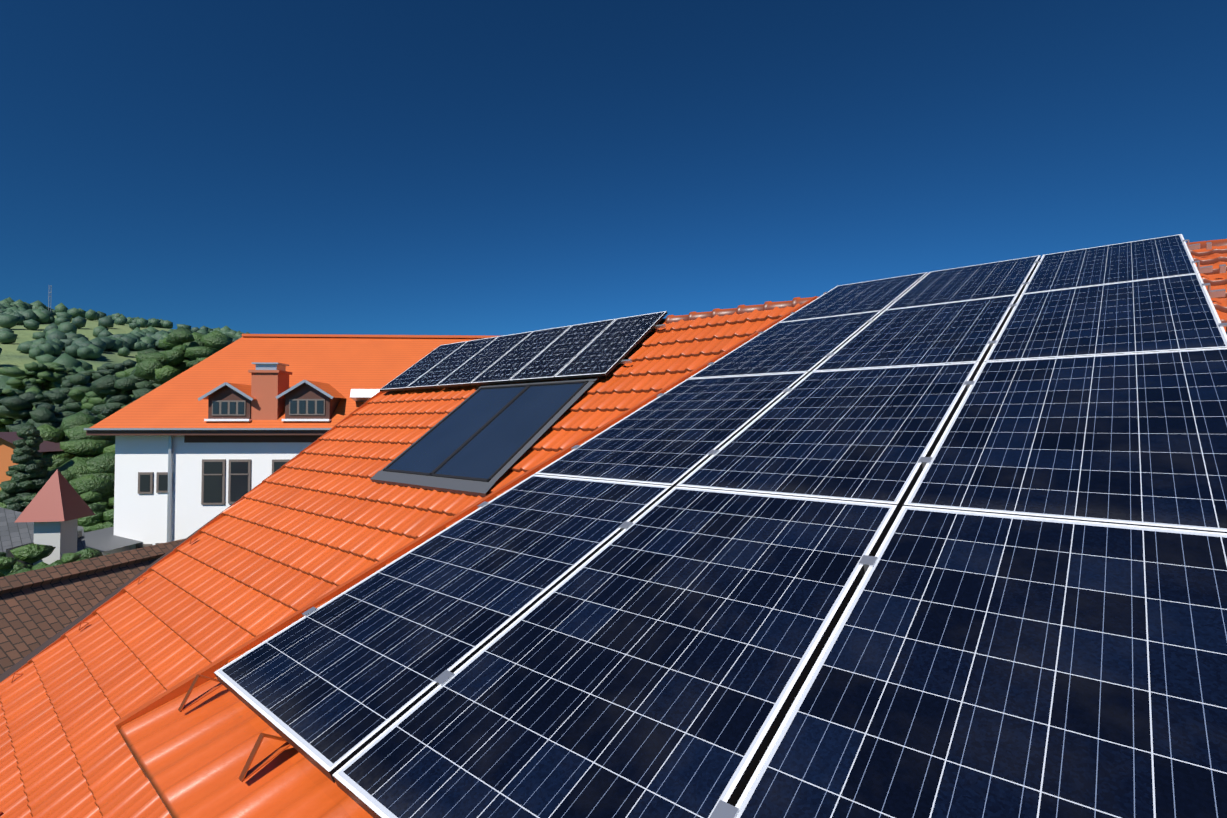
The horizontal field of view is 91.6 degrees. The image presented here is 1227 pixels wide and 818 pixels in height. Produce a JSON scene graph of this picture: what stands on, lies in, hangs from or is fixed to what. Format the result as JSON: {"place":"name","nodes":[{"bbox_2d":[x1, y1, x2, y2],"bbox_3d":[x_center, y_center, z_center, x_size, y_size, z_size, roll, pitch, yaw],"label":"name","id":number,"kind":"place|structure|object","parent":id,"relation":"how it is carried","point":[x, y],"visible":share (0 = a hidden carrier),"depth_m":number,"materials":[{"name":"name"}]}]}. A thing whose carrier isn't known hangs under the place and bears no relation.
{"place":"outdoors","nodes":[
{"label":"outdoors","id":0,"kind":"place"},
{"bbox_2d":[0,507,85,552],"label":"grey-roofed house","id":1,"kind":"structure","parent":0,"point":[13,533],"depth_m":19.45,"materials":[{"name":"stone"}]},
{"bbox_2d":[0,316,175,370],"bbox_3d":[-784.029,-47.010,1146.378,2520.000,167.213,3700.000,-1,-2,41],"label":"hill terrain","id":2,"kind":"structure","parent":0,"point":[11,355],"depth_m":409.94,"materials":[{"name":"green plant"}]},
{"bbox_2d":[0,297,249,389],"bbox_3d":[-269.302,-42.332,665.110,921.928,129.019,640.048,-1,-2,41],"label":"hillside trees","id":3,"kind":"object","parent":2,"relation":"on","point":[51,342],"visible":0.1,"depth_m":452.16,"materials":[{"name":"green plant"}]},
{"bbox_2d":[0,538,185,674],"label":"brown tiled roof","id":4,"kind":"structure","parent":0,"point":[38,607],"depth_m":11.16,"materials":[{"name":"tile"}]},
{"bbox_2d":[0,497,241,817],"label":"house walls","id":5,"kind":"structure","parent":0,"point":[20,663],"depth_m":8.52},
{"bbox_2d":[0,304,799,817],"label":"roof tiles","id":6,"kind":"object","parent":5,"relation":"on","point":[322,516],"visible":0.46,"depth_m":7.30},
{"bbox_2d":[0,537,290,813],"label":"snow guards","id":7,"kind":"object","parent":6,"relation":"on","point":[245,774],"visible":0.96,"depth_m":1.93,"materials":[{"name":"orange metal"}]},
{"bbox_2d":[370,378,597,496],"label":"solar collectors","id":8,"kind":"object","parent":6,"relation":"on","point":[482,440],"visible":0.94,"depth_m":8.02,"materials":[{"name":"blue glass"}]},
{"bbox_2d":[420,324,665,376],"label":"panel clamps","id":9,"kind":"object","parent":6,"relation":"on","point":[630,360],"visible":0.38,"depth_m":8.71,"materials":[{"name":"silver metal"}]},
{"bbox_2d":[380,341,466,390],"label":"solar panel","id":10,"kind":"object","parent":9,"relation":"on","point":[418,369],"visible":0.96,"depth_m":12.04,"materials":[{"name":"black glass"}]},
{"bbox_2d":[406,336,498,388],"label":"solar panel","id":11,"kind":"object","parent":9,"relation":"attached to","point":[438,373],"visible":0.94,"depth_m":11.38,"materials":[{"name":"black glass"}]},
{"bbox_2d":[436,331,532,386],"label":"solar panel","id":12,"kind":"object","parent":9,"relation":"attached to","point":[469,371],"visible":0.88,"depth_m":10.71,"materials":[{"name":"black glass"}]},
{"bbox_2d":[470,325,571,384],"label":"solar panel","id":13,"kind":"object","parent":9,"relation":"on","point":[510,364],"visible":0.85,"depth_m":10.05,"materials":[{"name":"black glass"}]},
{"bbox_2d":[509,319,615,381],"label":"solar panel","id":14,"kind":"object","parent":9,"relation":"on","point":[557,355],"visible":0.94,"depth_m":9.38,"materials":[{"name":"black glass"}]},
{"bbox_2d":[554,311,667,378],"bbox_3d":[-0.017,-0.954,8.806,0.990,0.040,1.730,-1,35,41],"label":"solar panel","id":15,"kind":"object","parent":9,"relation":"on","point":[611,347],"visible":1,"depth_m":8.70,"materials":[{"name":"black glass"}]},
{"bbox_2d":[431,239,1226,351],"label":"ridge tiles","id":16,"kind":"object","parent":6,"relation":"on","point":[767,305],"visible":0.08,"depth_m":8.13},
{"bbox_2d":[0,296,816,777],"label":"verge boards","id":17,"kind":"object","parent":5,"relation":"on","point":[174,692],"visible":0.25,"depth_m":3.38,"materials":[{"name":"orange tile"}]},
{"bbox_2d":[119,245,1226,817],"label":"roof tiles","id":18,"kind":"object","parent":5,"relation":"on","point":[191,759],"visible":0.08,"depth_m":2.00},
{"bbox_2d":[302,239,1226,817],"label":"panel clamps","id":19,"kind":"object","parent":18,"relation":"on","point":[722,809],"visible":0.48,"depth_m":2.58,"materials":[{"name":"silver metal"}]},
{"bbox_2d":[214,474,671,782],"bbox_3d":[-0.618,0.704,2.567,0.990,0.040,1.730,-1,20,41],"label":"solar panel","id":20,"kind":"object","parent":19,"relation":"attached to","point":[330,688],"visible":0.94,"depth_m":2.31,"materials":[{"name":"blue glass"}]},
{"bbox_2d":[333,486,897,817],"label":"solar panel","id":21,"kind":"object","parent":19,"relation":"attached to","point":[658,658],"visible":0.85,"depth_m":1.70,"materials":[{"name":"blue glass"}]},
{"bbox_2d":[535,372,808,487],"bbox_3d":[0.439,0.081,3.799,0.990,0.042,1.730,-1,20,41],"label":"solar panel","id":22,"kind":"object","parent":19,"relation":"attached to","point":[673,436],"visible":0.9,"depth_m":3.62,"materials":[{"name":"blue glass"}]},
{"bbox_2d":[688,310,881,378],"bbox_3d":[1.495,-0.542,5.030,0.990,0.040,1.730,-1,20,41],"label":"solar panel","id":23,"kind":"object","parent":19,"relation":"attached to","point":[807,345],"visible":0.88,"depth_m":4.90,"materials":[{"name":"blue glass"}]},
{"bbox_2d":[676,362,979,513],"bbox_3d":[1.202,0.066,3.137,0.990,0.042,1.730,-1,20,41],"label":"solar panel","id":24,"kind":"object","parent":19,"relation":"attached to","point":[869,435],"visible":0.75,"depth_m":2.93,"materials":[{"name":"blue glass"}]},
{"bbox_2d":[778,272,927,322],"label":"solar panel","id":25,"kind":"object","parent":19,"relation":"attached to","point":[868,296],"visible":0.81,"depth_m":6.16,"materials":[{"name":"blue glass"}]},
{"bbox_2d":[812,295,1017,371],"bbox_3d":[2.258,-0.557,4.368,0.990,0.040,1.730,-1,20,41],"label":"solar panel","id":26,"kind":"object","parent":19,"relation":"attached to","point":[966,331],"visible":0.85,"depth_m":4.22,"materials":[{"name":"blue glass"}]},
{"bbox_2d":[885,255,1040,309],"bbox_3d":[3.314,-1.179,5.600,0.990,0.040,1.730,-1,20,41],"label":"solar panel","id":27,"kind":"object","parent":19,"relation":"attached to","point":[994,279],"visible":0.92,"depth_m":5.48,"materials":[{"name":"blue glass"}]},
{"bbox_2d":[735,506,1226,817],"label":"solar panel","id":28,"kind":"object","parent":19,"relation":"attached to","point":[968,664],"visible":1,"depth_m":1.36,"materials":[{"name":"blue glass"}]},
{"bbox_2d":[904,348,1226,532],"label":"solar panel","id":29,"kind":"object","parent":19,"relation":"attached to","point":[1137,439],"visible":0.9,"depth_m":2.29,"materials":[{"name":"blue glass"}]},
{"bbox_2d":[984,273,1226,361],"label":"solar panel","id":30,"kind":"object","parent":19,"relation":"attached to","point":[1174,313],"visible":0.92,"depth_m":3.54,"materials":[{"name":"blue glass"}]},
{"bbox_2d":[1022,234,1198,293],"bbox_3d":[4.077,-1.195,4.938,0.990,0.040,1.730,-1,20,41],"label":"solar panel","id":31,"kind":"object","parent":19,"relation":"attached to","point":[1161,257],"visible":0.9,"depth_m":4.81,"materials":[{"name":"blue glass"}]},
{"bbox_2d":[0,0,1226,335],"label":"sky","id":32,"kind":"structure","parent":0,"point":[347,167],"materials":[{"name":"blue"}]},
{"label":"ground","id":33,"kind":"structure","parent":0,"visible":0},
{"bbox_2d":[0,426,51,556],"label":"tree","id":34,"kind":"object","parent":33,"relation":"on","point":[28,472],"visible":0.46,"depth_m":26.73,"materials":[{"name":"green plant"}]},
{"bbox_2d":[0,386,60,431],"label":"tree","id":35,"kind":"object","parent":33,"relation":"on","point":[5,420],"visible":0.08,"depth_m":79.22,"materials":[{"name":"green plant"}]},
{"bbox_2d":[0,432,65,489],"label":"orange house","id":36,"kind":"structure","parent":33,"relation":"on","point":[7,446],"depth_m":28.37,"materials":[{"name":"brown"}]},
{"bbox_2d":[0,373,91,429],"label":"tree","id":37,"kind":"object","parent":33,"relation":"on","point":[20,407],"visible":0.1,"depth_m":71.65,"materials":[{"name":"green plant"}]},
{"bbox_2d":[0,362,93,391],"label":"tree","id":38,"kind":"object","parent":33,"relation":"on","point":[43,377],"visible":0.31,"depth_m":112.63,"materials":[{"name":"green plant"}]},
{"bbox_2d":[6,469,94,564],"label":"turret house","id":39,"kind":"structure","parent":33,"relation":"on","point":[57,507],"depth_m":17.82,"materials":[{"name":"red"}]},
{"bbox_2d":[9,403,97,431],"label":"tree","id":40,"kind":"object","parent":33,"relation":"on","point":[42,414],"visible":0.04,"depth_m":48.57,"materials":[{"name":"green plant"}]},
{"bbox_2d":[0,544,108,576],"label":"bushes","id":41,"kind":"object","parent":33,"relation":"on","point":[31,553],"visible":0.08,"depth_m":15.45,"materials":[{"name":"green plant"}]},
{"bbox_2d":[0,452,113,511],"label":"tree","id":42,"kind":"object","parent":33,"relation":"on","point":[64,472],"visible":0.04,"depth_m":28.66,"materials":[{"name":"green plant"}]},
{"bbox_2d":[0,412,114,508],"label":"tree","id":43,"kind":"object","parent":33,"relation":"on","point":[87,467],"visible":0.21,"depth_m":29.33,"materials":[{"name":"green plant"}]},
{"bbox_2d":[78,491,113,532],"bbox_3d":[-23.677,7.406,26.768,5.924,7.317,6.463,0,-1,-15],"label":"tree","id":44,"kind":"object","parent":33,"relation":"on","point":[102,517],"visible":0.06,"depth_m":25.90,"materials":[{"name":"green plant"}]},
{"bbox_2d":[61,359,136,387],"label":"tree","id":45,"kind":"object","parent":33,"relation":"on","point":[103,370],"visible":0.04,"depth_m":103.84,"materials":[{"name":"green plant"}]},
{"bbox_2d":[68,367,135,412],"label":"tree","id":46,"kind":"object","parent":33,"relation":"on","point":[88,398],"visible":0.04,"depth_m":67.03,"materials":[{"name":"green plant"}]},
{"bbox_2d":[84,527,140,555],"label":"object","id":47,"kind":"structure","parent":33,"relation":"on","point":[105,541],"depth_m":22.35,"materials":[{"name":"grey concrete"}]},
{"bbox_2d":[116,371,124,377],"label":"tree","id":48,"kind":"object","parent":33,"relation":"on","point":[120,374],"depth_m":93.49,"materials":[{"name":"green plant"}]},
{"bbox_2d":[89,368,160,421],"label":"tree","id":49,"kind":"object","parent":33,"relation":"on","point":[111,387],"visible":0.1,"depth_m":46.87,"materials":[{"name":"green plant"}]},
{"bbox_2d":[121,326,233,407],"bbox_3d":[-27.465,2.890,41.114,10.402,17.003,10.840,0,-1,-14],"label":"tree","id":50,"kind":"object","parent":33,"relation":"on","point":[185,348],"visible":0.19,"depth_m":37.05,"materials":[{"name":"green plant"}]},
{"bbox_2d":[84,334,496,549],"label":"white building","id":51,"kind":"structure","parent":33,"relation":"on","point":[202,443],"depth_m":23.19,"materials":[{"name":"white"}]}
]}

